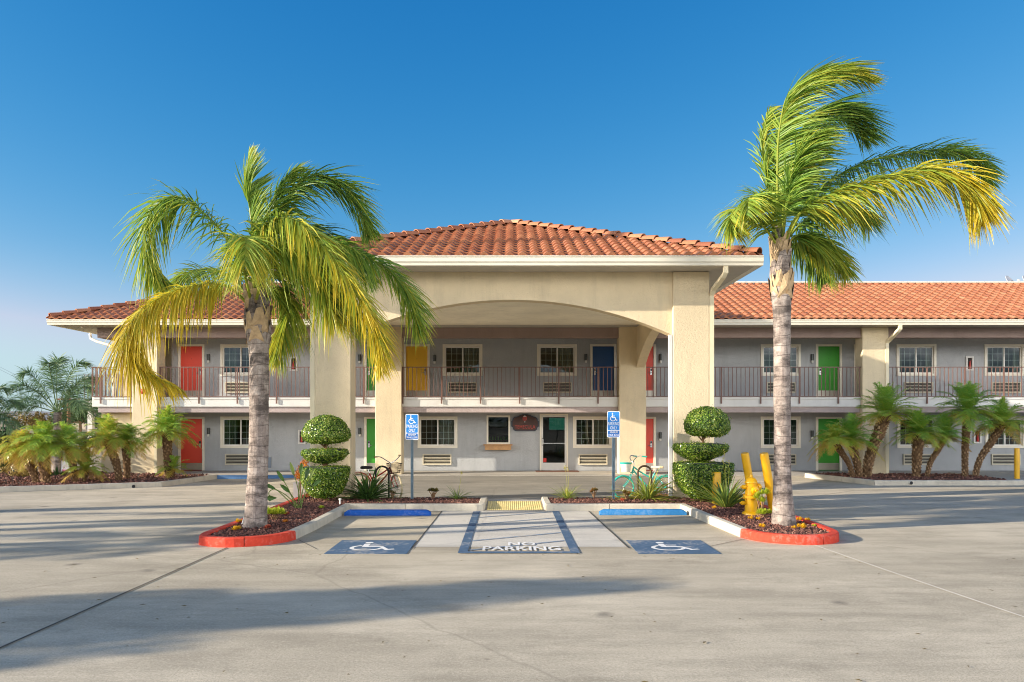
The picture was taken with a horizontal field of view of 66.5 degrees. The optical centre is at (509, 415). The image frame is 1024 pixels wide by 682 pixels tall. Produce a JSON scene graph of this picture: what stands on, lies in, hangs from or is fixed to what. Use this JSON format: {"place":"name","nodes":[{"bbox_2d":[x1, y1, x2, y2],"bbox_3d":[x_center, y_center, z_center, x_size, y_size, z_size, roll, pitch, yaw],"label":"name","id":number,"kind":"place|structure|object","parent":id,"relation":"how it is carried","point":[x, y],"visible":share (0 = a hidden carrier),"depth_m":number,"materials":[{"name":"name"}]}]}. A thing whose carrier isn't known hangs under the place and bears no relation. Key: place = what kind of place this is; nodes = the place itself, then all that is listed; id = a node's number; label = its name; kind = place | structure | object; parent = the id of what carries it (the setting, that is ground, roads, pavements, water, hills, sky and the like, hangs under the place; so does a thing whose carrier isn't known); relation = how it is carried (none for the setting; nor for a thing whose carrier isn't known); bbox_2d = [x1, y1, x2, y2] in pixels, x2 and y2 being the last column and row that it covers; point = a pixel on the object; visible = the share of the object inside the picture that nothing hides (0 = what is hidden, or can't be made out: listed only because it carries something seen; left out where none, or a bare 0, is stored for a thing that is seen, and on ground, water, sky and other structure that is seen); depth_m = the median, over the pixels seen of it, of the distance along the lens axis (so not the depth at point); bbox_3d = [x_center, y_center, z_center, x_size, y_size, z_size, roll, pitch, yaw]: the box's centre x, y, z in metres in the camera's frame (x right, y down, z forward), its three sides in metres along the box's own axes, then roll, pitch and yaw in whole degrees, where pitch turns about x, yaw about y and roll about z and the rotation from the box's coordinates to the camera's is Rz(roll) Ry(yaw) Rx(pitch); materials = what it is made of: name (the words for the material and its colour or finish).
{"place":"outdoors","nodes":[
{"label":"outdoors","id":0,"kind":"place"},
{"bbox_2d":[0,411,51,423],"bbox_3d":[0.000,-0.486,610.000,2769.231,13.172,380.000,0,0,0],"label":"hills","id":1,"kind":"structure","parent":0,"point":[42,412],"depth_m":522.20,"materials":[{"name":"green plant"}]},
{"bbox_2d":[0,424,100,470],"bbox_3d":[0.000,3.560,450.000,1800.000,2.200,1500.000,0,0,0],"label":"ground","id":2,"kind":"structure","parent":0,"point":[31,431],"depth_m":93.15,"materials":[{"name":"brown soil"}]},
{"bbox_2d":[0,383,28,440],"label":"tree","id":3,"kind":"object","parent":2,"relation":"on","point":[14,423],"visible":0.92,"depth_m":27.55,"materials":[{"name":"green plant"}]},
{"bbox_2d":[0,427,35,471],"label":"dark shrub","id":4,"kind":"object","parent":2,"relation":"on","point":[3,433],"visible":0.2,"depth_m":32.61,"materials":[{"name":"green plant"}]},
{"bbox_2d":[0,462,39,476],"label":"dry shrub","id":5,"kind":"object","parent":2,"relation":"on","point":[23,474],"visible":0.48,"depth_m":26.29,"materials":[{"name":"brown plant"}]},
{"bbox_2d":[7,411,52,471],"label":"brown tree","id":6,"kind":"object","parent":2,"relation":"on","point":[32,420],"visible":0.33,"depth_m":35.50,"materials":[{"name":"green plant"}]},
{"bbox_2d":[0,351,107,471],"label":"queen palm","id":7,"kind":"object","parent":2,"relation":"on","point":[72,390],"visible":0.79,"depth_m":29.27,"materials":[{"name":"green plant"}]},
{"bbox_2d":[49,400,100,433],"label":"hillside tree","id":8,"kind":"object","parent":2,"relation":"on","point":[81,422],"visible":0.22,"depth_m":89.56,"materials":[{"name":"green plant"}]},
{"bbox_2d":[46,219,1023,497],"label":"motel","id":9,"kind":"structure","parent":2,"relation":"on","point":[652,339],"depth_m":27.84,"materials":[{"name":"grey paint"}]},
{"bbox_2d":[178,417,204,470],"bbox_3d":[-11.972,1.065,29.400,0.980,2.030,0.121,0,0,0],"label":"door","id":10,"kind":"structure","parent":9,"relation":"in","point":[196,456],"depth_m":29.42,"materials":[{"name":"metal"}]},
{"bbox_2d":[178,344,204,395],"bbox_3d":[-11.972,-1.665,29.400,0.980,2.030,0.121,0,0,0],"label":"door","id":11,"kind":"structure","parent":9,"relation":"in","point":[194,356],"depth_m":29.42,"materials":[{"name":"wood"}]},
{"bbox_2d":[220,416,248,447],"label":"window","id":12,"kind":"structure","parent":9,"relation":"in","point":[228,424],"depth_m":29.43,"materials":[{"name":"plastic"}]},
{"bbox_2d":[220,344,248,375],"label":"window","id":13,"kind":"structure","parent":9,"relation":"in","point":[228,352],"depth_m":29.44,"materials":[{"name":"plastic"}]},
{"bbox_2d":[364,417,374,470],"bbox_3d":[-4.970,1.065,29.400,0.980,2.030,0.121,0,0,0],"label":"door","id":14,"kind":"structure","parent":9,"relation":"in","point":[369,422],"depth_m":29.42,"materials":[{"name":"metal"}]},
{"bbox_2d":[364,344,374,395],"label":"door","id":15,"kind":"structure","parent":9,"relation":"in","point":[366,361],"depth_m":29.42,"materials":[{"name":"wood"}]},
{"bbox_2d":[404,344,429,395],"bbox_3d":[-3.486,-1.665,29.400,0.980,2.030,0.121,0,0,0],"label":"door","id":16,"kind":"structure","parent":9,"relation":"in","point":[420,358],"depth_m":29.42,"materials":[{"name":"wood"}]},
{"bbox_2d":[418,416,456,447],"bbox_3d":[-2.705,0.632,29.499,1.500,1.190,0.268,0,0,0],"label":"window","id":17,"kind":"structure","parent":9,"relation":"in","point":[446,425],"depth_m":29.45,"materials":[{"name":"plastic"}]},
{"bbox_2d":[443,344,481,375],"bbox_3d":[-1.764,-2.087,29.499,1.500,1.190,0.268,0,0,0],"label":"window","id":18,"kind":"structure","parent":9,"relation":"in","point":[471,353],"depth_m":29.45,"materials":[{"name":"plastic"}]},
{"bbox_2d":[489,421,506,426],"bbox_3d":[-0.443,0.340,30.896,0.720,0.200,0.208,0,0,0],"label":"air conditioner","id":19,"kind":"object","parent":9,"relation":"attached to","point":[497,423],"visible":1,"depth_m":30.80,"materials":[{"name":"black glass"}]},
{"bbox_2d":[483,415,512,449],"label":"service window","id":20,"kind":"structure","parent":9,"relation":"in","point":[490,445],"depth_m":29.37,"materials":[{"name":"white plastic"}]},
{"bbox_2d":[511,414,538,430],"bbox_3d":[0.590,0.271,29.369,1.040,0.640,0.051,0,0,0],"label":"wall sign","id":21,"kind":"object","parent":9,"relation":"attached to","point":[524,422],"visible":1,"depth_m":29.35,"materials":[{"name":"brown wood"}]},
{"bbox_2d":[540,414,567,469],"bbox_3d":[1.676,1.007,29.382,1.066,2.146,0.156,0,0,0],"label":"lobby door","id":22,"kind":"structure","parent":9,"relation":"in","point":[543,466],"depth_m":29.39,"materials":[{"name":"white metal"}]},
{"bbox_2d":[549,418,564,429],"bbox_3d":[2.066,0.340,31.625,0.900,0.480,0.050,0,0,0],"label":"screen","id":23,"kind":"object","parent":9,"relation":"attached to","point":[556,423],"visible":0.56,"depth_m":31.60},
{"bbox_2d":[537,344,576,375],"bbox_3d":[1.794,-2.087,29.499,1.500,1.190,0.268,0,0,0],"label":"window","id":24,"kind":"structure","parent":9,"relation":"in","point":[566,354],"depth_m":29.45,"materials":[{"name":"plastic"}]},
{"bbox_2d":[573,416,611,447],"bbox_3d":[3.144,0.632,29.499,1.500,1.190,0.268,0,0,0],"label":"window","id":25,"kind":"structure","parent":9,"relation":"in","point":[599,438],"depth_m":29.43,"materials":[{"name":"plastic"}]},
{"bbox_2d":[590,344,615,395],"bbox_3d":[3.537,-1.665,29.400,0.980,2.030,0.121,0,0,0],"label":"door","id":26,"kind":"structure","parent":9,"relation":"in","point":[601,355],"depth_m":29.42,"materials":[{"name":"wood"}]},
{"bbox_2d":[646,417,655,470],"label":"door","id":27,"kind":"structure","parent":9,"relation":"in","point":[650,421],"depth_m":29.42,"materials":[{"name":"metal"}]},
{"bbox_2d":[646,344,655,395],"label":"door","id":28,"kind":"structure","parent":9,"relation":"in","point":[651,361],"depth_m":29.42,"materials":[{"name":"wood"}]},
{"bbox_2d":[761,416,800,447],"bbox_3d":[10.211,0.632,29.498,1.500,1.190,0.266,0,0,0],"label":"window","id":29,"kind":"structure","parent":9,"relation":"in","point":[767,422],"depth_m":29.45,"materials":[{"name":"plastic"}]},
{"bbox_2d":[761,344,800,375],"bbox_3d":[10.211,-2.087,29.498,1.500,1.190,0.266,0,0,0],"label":"window","id":30,"kind":"structure","parent":9,"relation":"in","point":[766,349],"depth_m":29.57,"materials":[{"name":"plastic"}]},
{"bbox_2d":[816,417,841,470],"bbox_3d":[12.029,1.065,29.400,0.980,2.030,0.121,0,0,0],"label":"door","id":31,"kind":"structure","parent":9,"relation":"in","point":[827,462],"depth_m":29.42,"materials":[{"name":"metal"}]},
{"bbox_2d":[816,344,841,395],"bbox_3d":[12.029,-1.665,29.400,0.980,2.030,0.121,0,0,0],"label":"door","id":32,"kind":"structure","parent":9,"relation":"in","point":[827,355],"depth_m":29.42,"materials":[{"name":"wood"}]},
{"bbox_2d":[896,344,936,375],"bbox_3d":[15.319,-2.087,29.497,1.500,1.190,0.265,0,0,0],"label":"window","id":33,"kind":"structure","parent":9,"relation":"in","point":[930,349],"depth_m":29.41,"materials":[{"name":"plastic"}]},
{"bbox_2d":[897,416,936,447],"bbox_3d":[15.352,0.632,29.499,1.500,1.190,0.268,0,0,0],"label":"window","id":34,"kind":"structure","parent":9,"relation":"in","point":[899,445],"depth_m":29.37,"materials":[{"name":"plastic"}]},
{"bbox_2d":[984,344,1023,375],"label":"window","id":35,"kind":"structure","parent":9,"relation":"in","point":[1018,349],"depth_m":29.41,"materials":[{"name":"plastic"}]},
{"bbox_2d":[985,416,1023,447],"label":"window","id":36,"kind":"structure","parent":9,"relation":"in","point":[1015,444],"depth_m":29.41,"materials":[{"name":"plastic"}]},
{"bbox_2d":[0,469,1023,681],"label":"parking lot","id":37,"kind":"structure","parent":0,"point":[771,596],"depth_m":8.96,"materials":[{"name":"concrete"}]},
{"bbox_2d":[0,471,206,486],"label":"lava rock mulch","id":38,"kind":"object","parent":37,"relation":"on","point":[55,479],"visible":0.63,"depth_m":24.95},
{"bbox_2d":[0,429,52,482],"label":"date palm","id":39,"kind":"object","parent":38,"relation":"on","point":[32,470],"visible":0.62,"depth_m":23.69,"materials":[{"name":"green plant"}]},
{"bbox_2d":[2,418,82,482],"bbox_3d":[-14.236,1.131,23.834,2.005,2.174,2.068,0,0,0],"label":"date palm","id":40,"kind":"object","parent":38,"relation":"on","point":[42,429],"visible":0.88,"depth_m":23.59,"materials":[{"name":"green plant"}]},
{"bbox_2d":[35,421,99,481],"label":"date palm","id":41,"kind":"object","parent":38,"relation":"on","point":[73,451],"visible":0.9,"depth_m":23.93,"materials":[{"name":"green plant"}]},
{"bbox_2d":[60,452,110,482],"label":"date palm","id":42,"kind":"object","parent":38,"relation":"on","point":[84,468],"visible":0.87,"depth_m":24.14,"materials":[{"name":"green plant"}]},
{"bbox_2d":[78,413,139,479],"bbox_3d":[-12.895,1.061,25.004,1.846,2.330,2.035,0,0,0],"label":"date palm","id":43,"kind":"object","parent":38,"relation":"on","point":[107,432],"visible":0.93,"depth_m":24.82,"materials":[{"name":"green plant"}]},
{"bbox_2d":[96,422,154,477],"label":"date palm","id":44,"kind":"object","parent":38,"relation":"on","point":[126,457],"visible":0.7,"depth_m":25.39,"materials":[{"name":"green plant"}]},
{"bbox_2d":[137,404,200,477],"bbox_3d":[-11.421,0.913,25.967,2.145,2.606,2.057,0,0,0],"label":"date palm","id":45,"kind":"object","parent":38,"relation":"on","point":[165,429],"visible":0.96,"depth_m":25.87,"materials":[{"name":"green plant"}]},
{"bbox_2d":[155,455,191,478],"bbox_3d":[-11.223,1.760,25.994,1.096,0.911,1.303,0,0,0],"label":"shrub","id":46,"kind":"object","parent":38,"relation":"on","point":[174,459],"visible":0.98,"depth_m":25.92,"materials":[{"name":"green plant"}]},
{"bbox_2d":[0,474,217,491],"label":"kerb","id":47,"kind":"structure","parent":37,"relation":"on","point":[98,486],"depth_m":23.17,"materials":[{"name":"concrete"}]},
{"bbox_2d":[217,475,296,478],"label":"kerb","id":48,"kind":"structure","parent":37,"relation":"on","point":[245,476],"depth_m":27.04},
{"bbox_2d":[199,495,486,547],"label":"kerb","id":49,"kind":"structure","parent":37,"relation":"on","point":[206,538],"depth_m":14.35,"materials":[{"name":"concrete"}]},
{"bbox_2d":[211,494,480,536],"bbox_3d":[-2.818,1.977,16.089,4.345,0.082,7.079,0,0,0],"label":"lava rock mulch","id":50,"kind":"object","parent":37,"relation":"on","point":[311,509],"visible":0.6,"depth_m":16.29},
{"bbox_2d":[94,144,439,528],"bbox_3d":[-4.101,-1.456,13.986,5.810,6.972,4.272,0,0,0],"label":"queen palm","id":51,"kind":"object","parent":50,"relation":"on","point":[307,255],"visible":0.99,"depth_m":13.50,"materials":[{"name":"green plant"}]},
{"bbox_2d":[267,505,286,518],"bbox_3d":[-4.474,1.871,14.880,0.474,0.346,0.534,0,0,0],"label":"stonecrop","id":52,"kind":"object","parent":50,"relation":"on","point":[274,511],"visible":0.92,"depth_m":14.82,"materials":[{"name":"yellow plant"}]},
{"bbox_2d":[267,462,320,507],"bbox_3d":[-4.634,1.492,16.587,1.262,1.000,0.254,0,0,-10],"label":"bird of paradise","id":53,"kind":"object","parent":50,"relation":"on","point":[271,487],"visible":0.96,"depth_m":16.62,"materials":[{"name":"green plant"}]},
{"bbox_2d":[295,459,308,498],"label":"orange shrub","id":54,"kind":"object","parent":50,"relation":"on","point":[297,473],"visible":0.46,"depth_m":18.48,"materials":[{"name":"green plant"}]},
{"bbox_2d":[299,414,351,500],"bbox_3d":[-4.252,1.034,18.051,1.210,2.205,1.238,0,0,0],"label":"topiary","id":55,"kind":"object","parent":50,"relation":"on","point":[324,430],"visible":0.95,"depth_m":17.70,"materials":[{"name":"green plant"}]},
{"bbox_2d":[334,467,407,501],"bbox_3d":[-3.344,1.565,18.559,2.404,0.809,1.968,0,0,0],"label":"agapanthus","id":56,"kind":"object","parent":50,"relation":"on","point":[372,492],"visible":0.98,"depth_m":18.34,"materials":[{"name":"green plant"}]},
{"bbox_2d":[405,414,417,498],"bbox_3d":[-2.293,1.125,18.388,0.304,2.321,0.042,0,0,0],"label":"parking sign","id":57,"kind":"object","parent":50,"relation":"on","point":[411,427],"visible":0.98,"depth_m":18.37,"materials":[{"name":"metal"}]},
{"bbox_2d":[442,472,473,498],"bbox_3d":[-1.202,1.650,18.425,1.110,0.672,0.883,0,0,0],"label":"grass tuft","id":58,"kind":"object","parent":50,"relation":"on","point":[456,495],"visible":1,"depth_m":18.43,"materials":[{"name":"green plant"}]},
{"bbox_2d":[324,540,416,553],"bbox_3d":[-2.180,2.092,12.450,1.250,0.005,1.260,0,0,0],"label":"parking symbol box","id":59,"kind":"object","parent":37,"relation":"on","point":[394,546],"visible":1,"depth_m":12.36,"materials":[{"name":"blue paint"}]},
{"bbox_2d":[350,542,390,549],"bbox_3d":[-2.262,2.086,12.377,0.572,0.002,0.883,0,0,-35],"label":"accessible symbol","id":60,"kind":"object","parent":59,"relation":"on","point":[367,545],"visible":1,"depth_m":12.42,"materials":[{"name":"white paint"}]},
{"bbox_2d":[344,509,430,515],"bbox_3d":[-2.555,2.038,16.420,1.810,0.115,0.170,0,0,0],"label":"wheel stop","id":61,"kind":"object","parent":37,"relation":"on","point":[388,512],"visible":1,"depth_m":16.34,"materials":[{"name":"blue concrete"}]},
{"bbox_2d":[0,482,904,647],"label":"expansion joint","id":62,"kind":"object","parent":37,"relation":"on","point":[300,540],"visible":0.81,"depth_m":10.81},
{"bbox_2d":[485,499,543,510],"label":"ramp","id":63,"kind":"structure","parent":37,"relation":"on","point":[514,500],"depth_m":18.64,"materials":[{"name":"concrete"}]},
{"bbox_2d":[487,501,542,509],"bbox_3d":[0.120,2.054,17.830,1.240,0.064,1.260,0,0,0],"label":"tactile mat","id":64,"kind":"object","parent":63,"relation":"on","point":[514,505],"visible":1,"depth_m":17.80,"materials":[{"name":"yellow plastic"}]},
{"bbox_2d":[414,511,626,546],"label":"access slab","id":65,"kind":"structure","parent":37,"relation":"on","point":[449,529],"depth_m":14.22,"materials":[{"name":"concrete"}]},
{"bbox_2d":[470,512,564,549],"bbox_3d":[0.147,2.091,14.535,1.593,0.001,4.894,0,0,0],"label":"aisle hatching","id":66,"kind":"object","parent":65,"relation":"on","point":[514,528],"visible":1,"depth_m":14.06,"materials":[{"name":"white paint"}]},
{"bbox_2d":[458,511,579,552],"bbox_3d":[0.145,2.090,14.470,1.860,0.003,5.220,0,0,0],"label":"aisle stripe","id":67,"kind":"object","parent":65,"relation":"on","point":[469,532],"visible":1,"depth_m":13.03,"materials":[{"name":"blue paint"}]},
{"bbox_2d":[482,542,560,549],"bbox_3d":[0.190,2.084,12.465,1.220,0.001,0.790,0,0,0],"label":"no parking lettering","id":68,"kind":"object","parent":37,"relation":"on","point":[507,548],"visible":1,"depth_m":12.32,"materials":[{"name":"white paint"}]},
{"bbox_2d":[155,488,1023,616],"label":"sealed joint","id":69,"kind":"object","parent":37,"relation":"on","point":[873,565],"visible":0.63,"depth_m":10.20,"materials":[{"name":"black rubber"}]},
{"bbox_2d":[599,509,686,514],"bbox_3d":[2.815,2.038,16.500,1.830,0.115,0.170,0,0,0],"label":"wheel stop","id":70,"kind":"object","parent":37,"relation":"on","point":[642,512],"visible":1,"depth_m":16.42,"materials":[{"name":"blue concrete"}]},
{"bbox_2d":[626,540,720,553],"bbox_3d":[2.580,2.092,12.450,1.250,0.005,1.260,0,0,0],"label":"parking symbol box","id":71,"kind":"object","parent":37,"relation":"on","point":[645,546],"visible":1,"depth_m":12.36,"materials":[{"name":"blue paint"}]},
{"bbox_2d":[651,542,696,549],"bbox_3d":[2.498,2.086,12.377,0.572,0.002,0.883,0,0,-35],"label":"accessible symbol","id":72,"kind":"object","parent":71,"relation":"on","point":[663,545],"visible":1,"depth_m":12.42,"materials":[{"name":"white paint"}]},
{"bbox_2d":[548,493,828,534],"bbox_3d":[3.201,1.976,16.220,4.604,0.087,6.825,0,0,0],"label":"lava rock mulch","id":73,"kind":"object","parent":37,"relation":"on","point":[736,510],"visible":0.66,"depth_m":16.01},
{"bbox_2d":[550,465,586,499],"bbox_3d":[1.372,1.581,18.538,1.206,0.810,0.935,0,0,0],"label":"grass tuft","id":74,"kind":"object","parent":73,"relation":"on","point":[567,493],"visible":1,"depth_m":18.49,"materials":[{"name":"green plant"}]},
{"bbox_2d":[607,411,619,498],"bbox_3d":[2.445,1.094,18.341,0.304,2.382,0.042,0,0,0],"label":"parking sign","id":75,"kind":"object","parent":73,"relation":"on","point":[613,424],"visible":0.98,"depth_m":18.32,"materials":[{"name":"metal"}]},
{"bbox_2d":[597,469,682,501],"bbox_3d":[3.242,1.557,18.474,2.388,0.826,2.025,0,0,0],"label":"flax plant","id":76,"kind":"object","parent":73,"relation":"on","point":[651,491],"visible":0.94,"depth_m":18.32,"materials":[{"name":"green plant"}]},
{"bbox_2d":[671,404,736,501],"bbox_3d":[4.448,0.942,17.889,1.477,2.391,1.491,0,0,0],"label":"topiary","id":77,"kind":"object","parent":73,"relation":"on","point":[699,466],"visible":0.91,"depth_m":17.52,"materials":[{"name":"green plant"}]},
{"bbox_2d":[712,472,720,504],"bbox_3d":[4.598,1.642,17.327,0.218,0.806,0.251,0,0,0],"label":"bollard","id":78,"kind":"object","parent":73,"relation":"on","point":[716,476],"visible":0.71,"depth_m":17.23,"materials":[{"name":"yellow metal"}]},
{"bbox_2d":[686,449,762,506],"bbox_3d":[4.674,1.359,16.851,1.924,1.255,1.608,0,0,0],"label":"agapanthus","id":79,"kind":"object","parent":73,"relation":"on","point":[725,497],"visible":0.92,"depth_m":16.71,"materials":[{"name":"green plant"}]},
{"bbox_2d":[741,452,757,506],"bbox_3d":[5.184,1.433,16.831,0.464,1.293,0.170,0,0,-31],"label":"bollard","id":80,"kind":"object","parent":73,"relation":"on","point":[746,462],"visible":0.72,"depth_m":16.72,"materials":[{"name":"yellow metal"}]},
{"bbox_2d":[739,475,761,515],"bbox_3d":[4.843,1.635,15.601,0.389,0.900,0.372,0,0,34],"label":"fire hydrant","id":81,"kind":"object","parent":73,"relation":"on","point":[752,485],"visible":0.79,"depth_m":15.51,"materials":[{"name":"yellow metal"}]},
{"bbox_2d":[752,487,771,515],"bbox_3d":[4.932,1.716,15.266,0.380,0.646,0.318,0,0,16],"label":"aeonium","id":82,"kind":"object","parent":73,"relation":"on","point":[756,495],"visible":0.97,"depth_m":15.23,"materials":[{"name":"green plant"}]},
{"bbox_2d":[755,507,771,516],"bbox_3d":[4.946,1.905,15.147,0.371,0.275,0.406,0,0,0],"label":"stonecrop","id":83,"kind":"object","parent":73,"relation":"on","point":[762,511],"visible":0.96,"depth_m":15.10,"materials":[{"name":"green plant"}]},
{"bbox_2d":[760,452,772,512],"bbox_3d":[5.222,1.407,15.681,0.468,1.350,0.169,0,0,-31],"label":"bollard","id":84,"kind":"object","parent":73,"relation":"on","point":[766,469],"visible":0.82,"depth_m":15.59,"materials":[{"name":"yellow metal"}]},
{"bbox_2d":[707,55,1017,525],"bbox_3d":[6.661,-2.146,14.255,6.327,8.328,3.190,0,0,0],"label":"queen palm","id":85,"kind":"object","parent":73,"relation":"on","point":[790,186],"visible":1,"depth_m":14.02,"materials":[{"name":"green plant"}]},
{"bbox_2d":[541,497,838,544],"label":"kerb","id":86,"kind":"structure","parent":37,"relation":"on","point":[831,536],"depth_m":14.50,"materials":[{"name":"concrete"}]},
{"bbox_2d":[813,472,1005,479],"bbox_3d":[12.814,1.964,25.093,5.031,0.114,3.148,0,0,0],"label":"lava rock mulch","id":87,"kind":"object","parent":37,"relation":"on","point":[903,476],"visible":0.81,"depth_m":24.88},
{"bbox_2d":[807,422,860,476],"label":"date palm","id":88,"kind":"object","parent":87,"relation":"on","point":[835,437],"visible":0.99,"depth_m":24.68,"materials":[{"name":"green plant"}]},
{"bbox_2d":[823,412,885,476],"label":"date palm","id":89,"kind":"object","parent":87,"relation":"on","point":[851,423],"visible":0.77,"depth_m":24.99,"materials":[{"name":"green plant"}]},
{"bbox_2d":[854,381,925,476],"bbox_3d":[12.150,0.515,25.207,2.252,3.264,2.150,0,0,40],"label":"date palm","id":90,"kind":"object","parent":87,"relation":"on","point":[884,407],"visible":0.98,"depth_m":25.05,"materials":[{"name":"green plant"}]},
{"bbox_2d":[884,408,955,476],"bbox_3d":[13.274,0.932,25.155,1.962,2.399,1.967,0,0,0],"label":"date palm","id":91,"kind":"object","parent":87,"relation":"on","point":[919,435],"visible":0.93,"depth_m":24.99,"materials":[{"name":"green plant"}]},
{"bbox_2d":[924,413,975,476],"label":"date palm","id":92,"kind":"object","parent":87,"relation":"on","point":[937,450],"visible":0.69,"depth_m":25.35,"materials":[{"name":"green plant"}]},
{"bbox_2d":[931,380,1009,476],"bbox_3d":[15.139,0.488,25.666,2.358,3.299,2.316,0,0,-42],"label":"date palm","id":93,"kind":"object","parent":87,"relation":"on","point":[966,393],"visible":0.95,"depth_m":25.38,"materials":[{"name":"green plant"}]},
{"bbox_2d":[971,396,1023,476],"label":"date palm","id":94,"kind":"object","parent":87,"relation":"on","point":[998,428],"visible":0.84,"depth_m":25.34,"materials":[{"name":"green plant"}]},
{"bbox_2d":[805,472,1023,484],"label":"kerb","id":95,"kind":"structure","parent":37,"relation":"on","point":[906,482],"depth_m":23.43,"materials":[{"name":"concrete"}]},
{"bbox_2d":[0,0,1023,411],"label":"sky","id":96,"kind":"structure","parent":0,"point":[634,116],"materials":[{"name":"blue"}]},
{"bbox_2d":[357,476,667,498],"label":"driveway","id":97,"kind":"structure","parent":0,"point":[520,487],"depth_m":23.05,"materials":[{"name":"concrete"}]},
{"bbox_2d":[356,455,402,497],"bbox_3d":[-3.238,1.550,19.605,1.628,1.117,0.759,0,0,20],"label":"bicycle","id":98,"kind":"object","parent":97,"relation":"on","point":[391,465],"visible":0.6,"depth_m":19.41,"materials":[{"name":"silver metal"}]},
{"bbox_2d":[615,455,667,496],"bbox_3d":[3.418,1.554,19.694,1.669,1.093,0.687,0,-2,6],"label":"bicycle","id":99,"kind":"object","parent":97,"relation":"on","point":[625,466],"visible":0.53,"depth_m":19.57,"materials":[{"name":"teal metal"}]},
{"bbox_2d":[163,471,1023,475],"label":"sidewalk","id":100,"kind":"structure","parent":0,"point":[535,473],"depth_m":28.00,"materials":[{"name":"concrete"}]},
{"bbox_2d":[948,472,1023,479],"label":"pavement","id":101,"kind":"structure","parent":0,"point":[1006,476],"depth_m":25.54,"materials":[{"name":"concrete"}]},
{"bbox_2d":[1014,448,1019,478],"bbox_3d":[15.801,1.514,24.298,0.150,0.996,0.150,0,0,0],"label":"bollard","id":102,"kind":"object","parent":101,"relation":"on","point":[1016,463],"visible":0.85,"depth_m":24.24,"materials":[{"name":"yellow metal"}]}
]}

